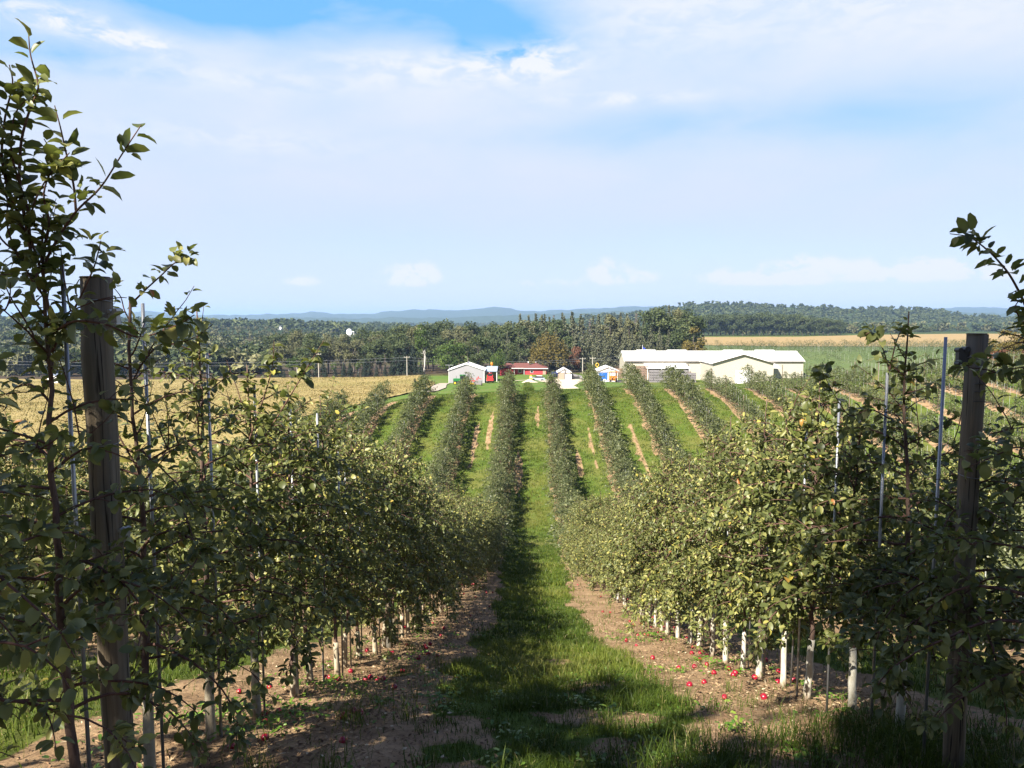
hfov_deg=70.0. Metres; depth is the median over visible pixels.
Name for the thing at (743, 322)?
broadleaf tree
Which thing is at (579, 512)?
apple tree
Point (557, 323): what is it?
broadleaf tree
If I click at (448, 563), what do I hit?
apple tree
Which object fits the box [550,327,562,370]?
conifer tree
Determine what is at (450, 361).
maple tree
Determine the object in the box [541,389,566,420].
apple tree
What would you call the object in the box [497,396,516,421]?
apple tree
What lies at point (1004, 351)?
shrub
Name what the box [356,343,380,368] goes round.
broadleaf tree
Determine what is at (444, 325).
broadleaf tree
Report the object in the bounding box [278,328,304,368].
broadleaf tree
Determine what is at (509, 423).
apple tree
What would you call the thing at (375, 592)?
apple tree
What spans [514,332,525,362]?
conifer tree
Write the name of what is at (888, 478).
apple tree
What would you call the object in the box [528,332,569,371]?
willow tree
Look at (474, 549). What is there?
apple tree
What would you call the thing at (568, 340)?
broadleaf tree
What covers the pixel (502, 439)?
apple tree
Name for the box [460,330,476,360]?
broadleaf tree
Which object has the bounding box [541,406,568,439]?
apple tree
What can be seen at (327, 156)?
sky
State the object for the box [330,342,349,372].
broadleaf tree
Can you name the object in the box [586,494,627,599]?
apple tree
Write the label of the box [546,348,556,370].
spruce tree
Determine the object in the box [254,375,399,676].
apple tree
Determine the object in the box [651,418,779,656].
apple tree
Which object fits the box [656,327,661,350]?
conifer tree
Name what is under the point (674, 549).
apple tree
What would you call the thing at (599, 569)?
apple tree
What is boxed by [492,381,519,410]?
apple tree
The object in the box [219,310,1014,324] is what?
hills
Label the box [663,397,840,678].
apple tree
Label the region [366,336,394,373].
broadleaf tree
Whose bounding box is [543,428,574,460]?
apple tree
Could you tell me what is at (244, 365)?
power line
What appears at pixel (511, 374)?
apple tree
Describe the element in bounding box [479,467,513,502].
apple tree
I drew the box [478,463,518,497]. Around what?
apple tree
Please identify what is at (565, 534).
apple tree
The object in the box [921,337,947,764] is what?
tree stake
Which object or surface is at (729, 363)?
barn
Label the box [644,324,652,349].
conifer tree
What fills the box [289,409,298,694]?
tree stake
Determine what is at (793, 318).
broadleaf tree
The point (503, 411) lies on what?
apple tree
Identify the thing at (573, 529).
apple tree
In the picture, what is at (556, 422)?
apple tree
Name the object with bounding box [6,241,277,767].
apple tree
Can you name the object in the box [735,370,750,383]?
door
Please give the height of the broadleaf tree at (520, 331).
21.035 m
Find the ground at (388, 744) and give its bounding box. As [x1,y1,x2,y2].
[0,320,1023,767]
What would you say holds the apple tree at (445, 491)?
on the ground at (388, 744)
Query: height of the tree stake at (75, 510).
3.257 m
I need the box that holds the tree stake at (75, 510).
[60,264,91,767]
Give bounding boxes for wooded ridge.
[0,318,152,329]
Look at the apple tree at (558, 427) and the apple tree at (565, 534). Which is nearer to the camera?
the apple tree at (565, 534)
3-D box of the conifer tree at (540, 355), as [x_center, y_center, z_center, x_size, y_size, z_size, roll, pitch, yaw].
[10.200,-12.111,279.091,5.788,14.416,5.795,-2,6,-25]
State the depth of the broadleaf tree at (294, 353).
285.41 m
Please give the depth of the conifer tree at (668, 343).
279.62 m
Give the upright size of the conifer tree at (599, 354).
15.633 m
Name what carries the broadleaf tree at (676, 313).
on the ground at (388, 744)
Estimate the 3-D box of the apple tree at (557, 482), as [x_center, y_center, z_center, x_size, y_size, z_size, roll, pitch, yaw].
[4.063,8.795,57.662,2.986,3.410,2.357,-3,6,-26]
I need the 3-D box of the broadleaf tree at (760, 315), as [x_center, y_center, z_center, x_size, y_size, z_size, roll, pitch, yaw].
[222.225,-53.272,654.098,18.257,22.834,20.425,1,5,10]
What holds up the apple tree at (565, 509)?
on the ground at (388, 744)
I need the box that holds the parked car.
[532,375,544,380]
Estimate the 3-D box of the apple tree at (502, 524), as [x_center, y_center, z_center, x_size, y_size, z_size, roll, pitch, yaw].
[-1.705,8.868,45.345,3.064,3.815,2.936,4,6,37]
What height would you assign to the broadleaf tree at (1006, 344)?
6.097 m
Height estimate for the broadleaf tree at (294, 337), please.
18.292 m
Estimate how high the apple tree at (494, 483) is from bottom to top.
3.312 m
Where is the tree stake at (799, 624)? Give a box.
[796,432,807,697]
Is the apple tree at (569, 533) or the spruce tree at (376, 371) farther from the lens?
the spruce tree at (376, 371)
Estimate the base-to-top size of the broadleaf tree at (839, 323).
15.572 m
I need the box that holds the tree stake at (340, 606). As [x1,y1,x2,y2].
[337,452,343,675]
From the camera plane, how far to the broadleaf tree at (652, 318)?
295.25 m
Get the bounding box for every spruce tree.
[278,359,282,376]
[306,363,311,376]
[312,363,319,376]
[319,359,326,375]
[340,365,345,376]
[346,362,352,376]
[360,356,368,374]
[361,364,367,376]
[367,364,372,375]
[374,365,379,376]
[388,363,393,374]
[391,351,399,374]
[393,356,402,374]
[400,348,410,372]
[402,355,411,374]
[408,346,419,372]
[411,361,416,374]
[418,360,423,373]
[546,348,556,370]
[572,341,584,370]
[669,337,677,349]
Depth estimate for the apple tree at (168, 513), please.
14.94 m
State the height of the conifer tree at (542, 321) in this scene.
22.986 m
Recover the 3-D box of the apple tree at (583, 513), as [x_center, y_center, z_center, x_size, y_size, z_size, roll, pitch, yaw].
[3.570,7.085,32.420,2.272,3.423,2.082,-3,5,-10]
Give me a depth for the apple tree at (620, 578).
17.07 m
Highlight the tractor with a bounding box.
[453,374,465,384]
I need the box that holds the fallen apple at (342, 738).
[339,736,347,742]
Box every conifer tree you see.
[495,338,500,368]
[504,331,510,362]
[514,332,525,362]
[536,315,545,363]
[536,334,545,365]
[539,326,548,365]
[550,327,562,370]
[561,316,568,366]
[563,345,570,369]
[568,311,576,366]
[568,325,581,366]
[569,318,577,367]
[576,314,588,359]
[578,318,589,363]
[582,328,591,368]
[588,316,596,361]
[590,330,603,365]
[592,314,604,349]
[593,350,599,367]
[597,323,603,355]
[599,334,609,365]
[601,337,614,367]
[610,329,619,366]
[613,317,624,360]
[618,327,628,365]
[628,330,634,350]
[633,318,642,349]
[637,328,643,349]
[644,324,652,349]
[647,325,654,349]
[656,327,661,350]
[662,305,670,349]
[663,330,670,350]
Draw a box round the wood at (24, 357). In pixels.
[0,325,399,376]
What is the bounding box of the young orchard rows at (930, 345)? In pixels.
[703,338,1015,367]
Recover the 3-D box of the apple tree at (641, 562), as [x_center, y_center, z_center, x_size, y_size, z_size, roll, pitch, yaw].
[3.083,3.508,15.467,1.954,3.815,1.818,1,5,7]
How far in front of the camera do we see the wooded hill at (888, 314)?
1365.84 m
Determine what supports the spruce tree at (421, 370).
on the ground at (388, 744)
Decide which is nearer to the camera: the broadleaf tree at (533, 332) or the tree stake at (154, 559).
the tree stake at (154, 559)
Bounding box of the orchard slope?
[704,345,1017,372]
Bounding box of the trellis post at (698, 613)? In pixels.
[698,497,708,645]
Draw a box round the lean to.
[486,366,497,381]
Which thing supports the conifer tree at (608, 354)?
on the ground at (388, 744)
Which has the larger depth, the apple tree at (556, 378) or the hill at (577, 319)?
the hill at (577, 319)
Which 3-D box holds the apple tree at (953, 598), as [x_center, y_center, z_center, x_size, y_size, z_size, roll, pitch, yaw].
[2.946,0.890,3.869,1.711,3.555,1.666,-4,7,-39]
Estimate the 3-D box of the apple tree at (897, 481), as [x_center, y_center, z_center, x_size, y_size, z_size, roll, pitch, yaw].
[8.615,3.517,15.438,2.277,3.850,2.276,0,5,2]
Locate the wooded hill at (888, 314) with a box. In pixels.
[582,300,1023,329]
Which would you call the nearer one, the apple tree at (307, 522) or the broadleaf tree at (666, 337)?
the apple tree at (307, 522)
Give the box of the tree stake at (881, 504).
[870,373,888,726]
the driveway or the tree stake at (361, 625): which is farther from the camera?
the driveway
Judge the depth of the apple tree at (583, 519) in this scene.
28.66 m
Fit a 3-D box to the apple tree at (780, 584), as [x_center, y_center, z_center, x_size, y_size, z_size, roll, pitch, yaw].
[2.979,1.641,6.489,1.790,2.949,1.935,-3,6,-31]
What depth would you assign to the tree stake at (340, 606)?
9.03 m
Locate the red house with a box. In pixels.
[500,361,547,374]
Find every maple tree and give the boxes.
[428,339,466,369]
[488,348,506,369]
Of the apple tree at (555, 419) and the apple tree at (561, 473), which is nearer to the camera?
the apple tree at (561, 473)
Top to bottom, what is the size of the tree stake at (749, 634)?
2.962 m
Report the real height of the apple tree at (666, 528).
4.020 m
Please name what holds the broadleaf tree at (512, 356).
on the ground at (388, 744)
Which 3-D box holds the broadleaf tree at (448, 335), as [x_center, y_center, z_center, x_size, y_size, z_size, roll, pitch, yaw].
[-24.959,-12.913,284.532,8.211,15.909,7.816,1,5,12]
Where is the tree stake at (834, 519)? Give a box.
[825,401,840,712]
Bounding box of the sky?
[0,0,1023,316]
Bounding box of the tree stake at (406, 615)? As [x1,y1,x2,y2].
[405,553,406,636]
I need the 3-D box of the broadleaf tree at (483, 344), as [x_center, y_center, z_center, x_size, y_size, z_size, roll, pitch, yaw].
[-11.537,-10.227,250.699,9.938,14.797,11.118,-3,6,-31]
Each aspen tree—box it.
[285,358,292,376]
[413,324,429,373]
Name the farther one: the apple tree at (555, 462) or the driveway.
the driveway
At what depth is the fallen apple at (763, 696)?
7.44 m
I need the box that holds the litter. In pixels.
[1,607,1022,767]
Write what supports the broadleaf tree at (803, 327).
on the ground at (388, 744)
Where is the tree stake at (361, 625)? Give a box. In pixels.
[359,491,362,657]
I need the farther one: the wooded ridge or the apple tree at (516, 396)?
the wooded ridge
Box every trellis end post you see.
[79,276,135,767]
[942,333,988,767]
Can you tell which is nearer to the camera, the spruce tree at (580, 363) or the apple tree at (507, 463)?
the apple tree at (507, 463)
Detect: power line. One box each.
[16,357,406,362]
[16,360,406,365]
[407,357,575,361]
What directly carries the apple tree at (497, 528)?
on the ground at (388, 744)
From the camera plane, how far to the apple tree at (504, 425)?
74.15 m
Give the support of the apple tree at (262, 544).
on the ground at (388, 744)
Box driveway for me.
[427,383,448,391]
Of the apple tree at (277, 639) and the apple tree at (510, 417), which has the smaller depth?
the apple tree at (277, 639)
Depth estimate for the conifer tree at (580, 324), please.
317.30 m
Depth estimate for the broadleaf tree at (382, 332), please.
329.31 m
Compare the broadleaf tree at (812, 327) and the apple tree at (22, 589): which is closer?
the apple tree at (22, 589)
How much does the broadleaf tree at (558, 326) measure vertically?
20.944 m
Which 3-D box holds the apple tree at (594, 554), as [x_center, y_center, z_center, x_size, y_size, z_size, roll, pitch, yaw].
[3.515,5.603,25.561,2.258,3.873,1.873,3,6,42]
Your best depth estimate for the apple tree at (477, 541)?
23.55 m
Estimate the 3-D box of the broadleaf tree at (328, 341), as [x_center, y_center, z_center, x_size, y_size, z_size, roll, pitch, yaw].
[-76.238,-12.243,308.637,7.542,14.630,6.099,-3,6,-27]
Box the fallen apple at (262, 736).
[261,733,268,740]
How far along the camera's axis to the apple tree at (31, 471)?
10.06 m
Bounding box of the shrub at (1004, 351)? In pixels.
[991,349,1018,363]
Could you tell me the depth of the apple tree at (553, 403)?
82.88 m
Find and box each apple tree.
[0,18,218,767]
[0,274,156,767]
[0,392,66,632]
[0,442,74,627]
[0,573,26,593]
[1,459,96,643]
[2,416,152,650]
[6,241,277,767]
[48,456,181,620]
[49,306,342,739]
[68,455,191,627]
[124,462,203,628]
[130,462,228,615]
[149,341,374,719]
[161,483,239,600]
[178,473,248,618]
[200,486,271,595]
[203,381,389,697]
[209,398,384,684]
[209,470,271,607]
[223,478,289,603]
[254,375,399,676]
[269,425,430,667]
[275,415,433,660]
[327,435,458,646]
[330,428,431,653]
[361,440,452,631]
[363,462,466,632]
[363,471,469,631]
[374,437,457,637]
[377,467,457,619]
[396,501,468,621]
[416,481,478,616]
[421,496,471,613]
[422,488,475,620]
[434,476,485,595]
[434,482,472,601]
[437,492,479,611]
[443,477,486,593]
[443,499,488,580]
[451,506,479,589]
[454,501,486,593]
[457,493,494,575]
[457,502,491,589]
[458,502,487,591]
[460,499,500,584]
[460,500,490,588]
[463,494,505,572]
[463,499,501,573]
[468,496,495,569]
[470,509,495,580]
[471,499,505,565]
[477,484,512,521]
[477,506,501,569]
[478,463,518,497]
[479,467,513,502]
[479,471,512,518]
[479,500,506,548]
[479,503,503,574]
[481,502,502,557]
[482,444,519,475]
[482,478,512,508]
[482,479,515,512]
[482,495,514,550]
[483,482,508,518]
[483,491,511,530]
[483,501,507,558]
[484,438,517,471]
[484,453,518,486]
[484,469,513,496]
[485,454,517,492]
[485,484,514,523]
[486,449,517,485]
[486,493,517,542]
[486,500,503,551]
[487,471,515,509]
[487,494,512,526]
[487,495,516,548]
[488,435,512,456]
[488,506,500,545]
[489,413,518,440]
[490,418,515,440]
[491,403,520,432]
[491,427,516,455]
[491,431,514,455]
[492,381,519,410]
[492,422,515,446]
[493,423,517,443]
[493,427,515,447]
[494,388,520,414]
[494,407,516,436]
[494,437,517,463]
[495,389,520,415]
[495,399,522,422]
[495,400,518,423]
[495,405,518,432]
[496,373,518,399]
[496,375,518,398]
[496,377,519,403]
[496,385,519,408]
[496,439,518,474]
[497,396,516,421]
[500,371,522,396]
[500,466,513,487]
[502,369,519,391]
[538,376,558,395]
[538,383,563,405]
[539,370,563,392]
[539,373,563,395]
[539,404,566,429]
[540,394,564,419]
[540,439,572,472]
[541,388,564,412]
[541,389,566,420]
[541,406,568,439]
[542,420,564,441]
[542,457,578,493]
[542,459,579,498]
[543,394,564,416]
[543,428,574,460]
[543,441,578,476]
[544,408,565,431]
[544,449,575,476]
[545,389,565,411]
[545,424,569,449]
[545,431,573,463]
[545,449,579,487]
[545,475,573,510]
[545,481,578,516]
[545,484,579,527]
[545,496,576,545]
[546,403,564,425]
[546,440,567,464]
[546,456,580,489]
[546,468,575,496]
[546,470,579,503]
[546,490,582,537]
[547,424,567,451]
[547,460,577,495]
[547,461,582,503]
[547,490,577,533]
[547,496,582,546]
[548,494,584,555]
[549,475,578,509]
[549,488,571,533]
[556,495,580,554]
[558,499,590,574]
[560,498,585,570]
[560,514,575,563]
[562,493,595,572]
[562,503,578,573]
[562,508,573,554]
[563,507,586,574]
[564,487,621,590]
[566,504,591,576]
[567,509,591,579]
[569,493,596,584]
[569,495,592,573]
[570,491,598,585]
[570,495,613,585]
[575,498,612,590]
[577,505,614,590]
[580,491,617,586]
[585,489,623,602]
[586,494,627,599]
[587,493,626,594]
[588,498,626,606]
[589,497,629,604]
[597,467,656,614]
[598,497,632,602]
[599,476,643,608]
[601,486,661,613]
[604,443,722,638]
[607,453,707,634]
[607,476,693,629]
[609,482,667,622]
[612,465,694,630]
[633,453,747,645]
[642,422,763,647]
[651,415,818,663]
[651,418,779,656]
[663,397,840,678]
[667,427,828,670]
[694,371,859,688]
[701,371,933,699]
[743,406,993,715]
[759,311,1023,729]
[800,434,1023,740]
[835,486,902,620]
[840,468,941,621]
[862,213,1023,767]
[867,472,948,585]
[881,442,1004,614]
[893,443,1023,648]
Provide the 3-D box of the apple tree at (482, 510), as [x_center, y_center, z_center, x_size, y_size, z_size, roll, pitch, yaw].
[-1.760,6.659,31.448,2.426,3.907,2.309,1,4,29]
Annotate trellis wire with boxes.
[123,329,344,473]
[699,371,953,503]
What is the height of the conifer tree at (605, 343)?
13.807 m
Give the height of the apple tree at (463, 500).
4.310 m
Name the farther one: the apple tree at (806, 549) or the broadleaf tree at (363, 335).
the broadleaf tree at (363, 335)
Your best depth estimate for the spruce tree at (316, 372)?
263.88 m
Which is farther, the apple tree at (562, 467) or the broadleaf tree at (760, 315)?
the broadleaf tree at (760, 315)
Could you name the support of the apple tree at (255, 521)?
on the ground at (388, 744)
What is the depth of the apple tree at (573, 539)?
34.77 m
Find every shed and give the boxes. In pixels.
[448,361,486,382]
[556,367,571,379]
[595,365,618,381]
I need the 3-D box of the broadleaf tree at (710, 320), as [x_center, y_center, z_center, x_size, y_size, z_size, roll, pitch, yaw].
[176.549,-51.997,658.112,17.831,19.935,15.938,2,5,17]
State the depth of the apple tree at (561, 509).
50.83 m
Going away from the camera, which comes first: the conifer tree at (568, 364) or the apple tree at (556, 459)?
the apple tree at (556, 459)
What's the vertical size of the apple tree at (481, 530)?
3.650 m
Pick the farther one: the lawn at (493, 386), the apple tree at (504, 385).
the lawn at (493, 386)
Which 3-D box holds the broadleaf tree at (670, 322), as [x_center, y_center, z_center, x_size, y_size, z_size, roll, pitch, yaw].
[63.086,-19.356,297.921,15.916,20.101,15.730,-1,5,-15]
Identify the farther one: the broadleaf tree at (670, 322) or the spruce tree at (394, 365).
the broadleaf tree at (670, 322)
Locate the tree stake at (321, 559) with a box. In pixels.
[316,413,323,679]
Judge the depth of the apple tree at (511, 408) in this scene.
80.76 m
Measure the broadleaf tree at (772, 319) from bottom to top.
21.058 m
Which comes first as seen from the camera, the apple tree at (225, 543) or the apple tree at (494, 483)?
the apple tree at (225, 543)
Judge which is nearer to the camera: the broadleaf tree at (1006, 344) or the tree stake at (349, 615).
the tree stake at (349, 615)
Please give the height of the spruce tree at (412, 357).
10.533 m
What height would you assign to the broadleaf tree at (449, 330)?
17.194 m
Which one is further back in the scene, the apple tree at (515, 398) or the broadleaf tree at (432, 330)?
the broadleaf tree at (432, 330)
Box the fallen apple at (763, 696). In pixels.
[760,693,767,699]
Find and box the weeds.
[21,613,1023,767]
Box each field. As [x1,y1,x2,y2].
[0,375,433,496]
[698,334,1020,346]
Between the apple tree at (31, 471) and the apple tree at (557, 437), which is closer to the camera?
the apple tree at (31, 471)
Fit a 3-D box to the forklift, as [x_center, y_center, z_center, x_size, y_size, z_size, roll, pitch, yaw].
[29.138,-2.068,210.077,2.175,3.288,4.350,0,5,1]
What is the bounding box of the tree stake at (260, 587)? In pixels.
[253,385,265,715]
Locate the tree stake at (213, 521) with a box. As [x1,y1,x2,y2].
[205,353,222,736]
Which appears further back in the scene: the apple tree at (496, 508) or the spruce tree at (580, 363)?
the spruce tree at (580, 363)
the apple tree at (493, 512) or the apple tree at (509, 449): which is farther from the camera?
the apple tree at (509, 449)
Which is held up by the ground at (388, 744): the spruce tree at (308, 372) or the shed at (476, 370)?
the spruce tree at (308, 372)
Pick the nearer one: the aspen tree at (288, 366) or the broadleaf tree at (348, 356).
the aspen tree at (288, 366)
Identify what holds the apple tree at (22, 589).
on the ground at (388, 744)
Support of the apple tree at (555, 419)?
on the ground at (388, 744)
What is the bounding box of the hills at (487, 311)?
[6,306,1020,319]
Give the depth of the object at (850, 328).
812.92 m
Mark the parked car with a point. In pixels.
(539, 377)
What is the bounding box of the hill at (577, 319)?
[537,304,982,325]
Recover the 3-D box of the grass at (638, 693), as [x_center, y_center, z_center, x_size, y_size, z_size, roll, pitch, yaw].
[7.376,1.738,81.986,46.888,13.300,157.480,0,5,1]
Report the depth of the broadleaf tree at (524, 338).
279.46 m
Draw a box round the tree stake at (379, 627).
[375,499,380,653]
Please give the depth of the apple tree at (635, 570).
14.55 m
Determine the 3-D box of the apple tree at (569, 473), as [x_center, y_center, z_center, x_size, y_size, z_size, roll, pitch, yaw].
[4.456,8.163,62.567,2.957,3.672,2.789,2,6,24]
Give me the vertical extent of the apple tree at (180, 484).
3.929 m
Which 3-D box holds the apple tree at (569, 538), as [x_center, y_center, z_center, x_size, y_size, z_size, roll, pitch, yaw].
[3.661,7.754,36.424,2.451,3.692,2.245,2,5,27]
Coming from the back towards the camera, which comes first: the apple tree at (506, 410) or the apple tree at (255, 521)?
the apple tree at (506, 410)
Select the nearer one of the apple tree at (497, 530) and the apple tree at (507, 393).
the apple tree at (497, 530)
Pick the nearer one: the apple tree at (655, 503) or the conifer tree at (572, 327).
the apple tree at (655, 503)
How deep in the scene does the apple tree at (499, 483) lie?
56.38 m
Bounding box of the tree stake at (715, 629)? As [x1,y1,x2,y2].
[714,578,717,649]
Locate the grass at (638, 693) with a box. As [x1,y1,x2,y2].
[0,381,1023,767]
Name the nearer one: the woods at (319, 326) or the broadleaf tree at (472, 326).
the broadleaf tree at (472, 326)
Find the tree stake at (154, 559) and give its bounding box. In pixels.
[141,303,164,767]
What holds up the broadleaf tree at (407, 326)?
on the ground at (388, 744)
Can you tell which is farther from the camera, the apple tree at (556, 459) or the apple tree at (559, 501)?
the apple tree at (556, 459)
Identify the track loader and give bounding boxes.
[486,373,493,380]
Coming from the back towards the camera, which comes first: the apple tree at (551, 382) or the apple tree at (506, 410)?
the apple tree at (551, 382)
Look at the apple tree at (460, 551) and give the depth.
18.02 m
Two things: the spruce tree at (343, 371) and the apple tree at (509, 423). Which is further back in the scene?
the spruce tree at (343, 371)
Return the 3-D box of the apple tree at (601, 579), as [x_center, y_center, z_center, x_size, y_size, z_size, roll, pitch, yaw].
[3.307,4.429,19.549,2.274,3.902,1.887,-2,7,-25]
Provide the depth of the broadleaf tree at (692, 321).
263.81 m
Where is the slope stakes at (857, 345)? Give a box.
[756,342,995,366]
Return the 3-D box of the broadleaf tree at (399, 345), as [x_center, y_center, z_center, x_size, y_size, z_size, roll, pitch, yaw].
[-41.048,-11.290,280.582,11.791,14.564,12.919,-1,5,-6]
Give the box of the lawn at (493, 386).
[307,374,654,419]
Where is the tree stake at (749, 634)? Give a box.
[748,558,751,668]
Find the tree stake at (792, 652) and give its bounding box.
[790,469,802,686]
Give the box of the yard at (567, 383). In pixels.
[539,378,622,388]
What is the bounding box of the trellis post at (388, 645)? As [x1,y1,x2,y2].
[383,481,392,647]
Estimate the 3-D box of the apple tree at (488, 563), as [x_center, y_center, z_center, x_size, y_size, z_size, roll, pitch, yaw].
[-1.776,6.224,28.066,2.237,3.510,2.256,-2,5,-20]
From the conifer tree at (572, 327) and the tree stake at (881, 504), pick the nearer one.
the tree stake at (881, 504)
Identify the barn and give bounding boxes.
[618,350,804,383]
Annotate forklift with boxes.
[609,371,616,381]
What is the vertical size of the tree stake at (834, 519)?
3.004 m
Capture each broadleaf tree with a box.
[254,350,275,371]
[261,333,287,368]
[267,343,288,367]
[269,341,284,361]
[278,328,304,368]
[283,348,295,370]
[285,330,303,370]
[291,345,304,366]
[293,338,327,372]
[298,333,320,369]
[320,334,335,369]
[321,344,335,373]
[324,338,338,371]
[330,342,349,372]
[334,334,352,368]
[335,334,351,368]
[341,340,363,373]
[349,339,364,370]
[351,327,371,354]
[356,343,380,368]
[363,329,389,368]
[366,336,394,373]
[367,334,383,367]
[385,324,405,339]
[385,333,407,355]
[389,336,418,370]
[401,323,412,368]
[405,325,422,365]
[415,333,447,370]
[418,321,441,368]
[432,318,455,366]
[438,329,454,367]
[440,330,456,369]
[452,325,465,340]
[453,338,468,364]
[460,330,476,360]
[462,333,494,365]
[463,321,487,351]
[476,321,504,349]
[476,331,495,365]
[478,332,502,365]
[491,321,521,357]
[497,321,514,352]
[503,341,519,362]
[504,321,539,362]
[509,320,536,362]
[514,330,540,361]
[527,318,548,348]
[540,319,572,368]
[546,318,569,338]
[556,334,576,359]
[598,314,622,364]
[619,318,639,347]
[636,306,675,350]
[650,312,685,348]
[663,329,683,349]
[667,308,688,331]
[669,308,706,350]
[681,326,708,350]
[702,315,716,335]
[709,314,728,335]
[717,314,735,335]
[725,312,740,335]
[732,314,750,335]
[744,313,761,335]
[751,312,770,335]
[759,311,769,334]
[760,315,779,335]
[771,314,787,334]
[779,317,792,333]
[785,313,803,334]
[795,316,812,335]
[803,315,821,334]
[812,318,828,334]
[821,318,837,334]
[832,319,844,334]
[988,329,1021,358]
[1008,325,1023,355]
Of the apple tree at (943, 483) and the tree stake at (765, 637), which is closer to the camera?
the tree stake at (765, 637)
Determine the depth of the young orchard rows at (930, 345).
316.45 m
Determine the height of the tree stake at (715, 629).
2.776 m
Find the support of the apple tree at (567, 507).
on the ground at (388, 744)
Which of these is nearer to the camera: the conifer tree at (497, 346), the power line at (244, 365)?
the power line at (244, 365)
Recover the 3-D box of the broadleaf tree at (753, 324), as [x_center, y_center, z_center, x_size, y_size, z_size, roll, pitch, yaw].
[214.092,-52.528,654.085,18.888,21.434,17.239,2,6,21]
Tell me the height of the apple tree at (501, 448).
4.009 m
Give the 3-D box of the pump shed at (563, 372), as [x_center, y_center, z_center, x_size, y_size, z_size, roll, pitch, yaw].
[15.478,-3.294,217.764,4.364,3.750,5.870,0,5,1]
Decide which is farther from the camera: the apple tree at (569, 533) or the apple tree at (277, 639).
the apple tree at (569, 533)
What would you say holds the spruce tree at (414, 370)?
on the ground at (388, 744)
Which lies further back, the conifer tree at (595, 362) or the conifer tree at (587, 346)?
the conifer tree at (587, 346)
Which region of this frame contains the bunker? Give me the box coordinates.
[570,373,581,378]
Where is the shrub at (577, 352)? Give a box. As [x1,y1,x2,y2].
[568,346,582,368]
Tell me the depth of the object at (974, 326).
822.10 m
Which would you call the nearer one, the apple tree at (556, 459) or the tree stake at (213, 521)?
the tree stake at (213, 521)
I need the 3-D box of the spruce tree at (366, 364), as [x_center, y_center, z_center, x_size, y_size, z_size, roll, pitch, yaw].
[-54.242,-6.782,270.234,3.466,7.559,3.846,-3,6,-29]
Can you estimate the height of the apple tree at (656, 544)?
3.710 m
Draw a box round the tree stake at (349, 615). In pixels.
[344,477,351,666]
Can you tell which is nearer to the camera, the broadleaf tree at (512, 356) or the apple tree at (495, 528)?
the apple tree at (495, 528)
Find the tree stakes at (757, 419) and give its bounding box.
[165,353,1022,644]
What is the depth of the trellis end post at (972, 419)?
4.66 m
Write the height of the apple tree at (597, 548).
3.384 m
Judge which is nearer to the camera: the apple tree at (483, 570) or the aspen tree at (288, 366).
the apple tree at (483, 570)
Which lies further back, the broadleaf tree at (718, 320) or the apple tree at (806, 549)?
the broadleaf tree at (718, 320)
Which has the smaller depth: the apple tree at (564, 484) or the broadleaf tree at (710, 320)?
the apple tree at (564, 484)
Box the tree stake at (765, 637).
[763,481,769,677]
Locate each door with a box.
[599,372,607,380]
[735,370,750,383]
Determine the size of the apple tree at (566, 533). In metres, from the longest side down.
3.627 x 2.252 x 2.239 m
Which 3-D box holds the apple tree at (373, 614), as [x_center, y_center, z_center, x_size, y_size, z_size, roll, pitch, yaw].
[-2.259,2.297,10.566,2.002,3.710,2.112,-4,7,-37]
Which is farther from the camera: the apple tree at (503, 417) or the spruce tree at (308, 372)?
the spruce tree at (308, 372)
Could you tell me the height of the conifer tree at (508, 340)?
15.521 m
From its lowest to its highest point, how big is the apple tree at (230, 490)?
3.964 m
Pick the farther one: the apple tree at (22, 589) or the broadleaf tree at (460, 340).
the broadleaf tree at (460, 340)
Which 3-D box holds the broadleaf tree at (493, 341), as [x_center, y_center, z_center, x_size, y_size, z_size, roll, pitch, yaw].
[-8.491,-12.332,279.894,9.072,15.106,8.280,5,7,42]
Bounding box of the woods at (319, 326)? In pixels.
[0,309,761,337]
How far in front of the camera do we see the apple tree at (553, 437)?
73.63 m
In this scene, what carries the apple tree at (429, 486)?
on the ground at (388, 744)
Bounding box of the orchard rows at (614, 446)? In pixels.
[0,350,1023,651]
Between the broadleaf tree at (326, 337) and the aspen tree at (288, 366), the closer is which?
the aspen tree at (288, 366)
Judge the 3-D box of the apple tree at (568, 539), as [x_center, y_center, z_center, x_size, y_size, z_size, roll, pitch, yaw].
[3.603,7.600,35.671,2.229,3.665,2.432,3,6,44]
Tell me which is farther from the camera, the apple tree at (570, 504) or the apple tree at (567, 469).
the apple tree at (567, 469)
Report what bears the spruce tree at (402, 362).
on the ground at (388, 744)
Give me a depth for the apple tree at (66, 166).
3.54 m
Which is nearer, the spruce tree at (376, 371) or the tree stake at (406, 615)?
the tree stake at (406, 615)
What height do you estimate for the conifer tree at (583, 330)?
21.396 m

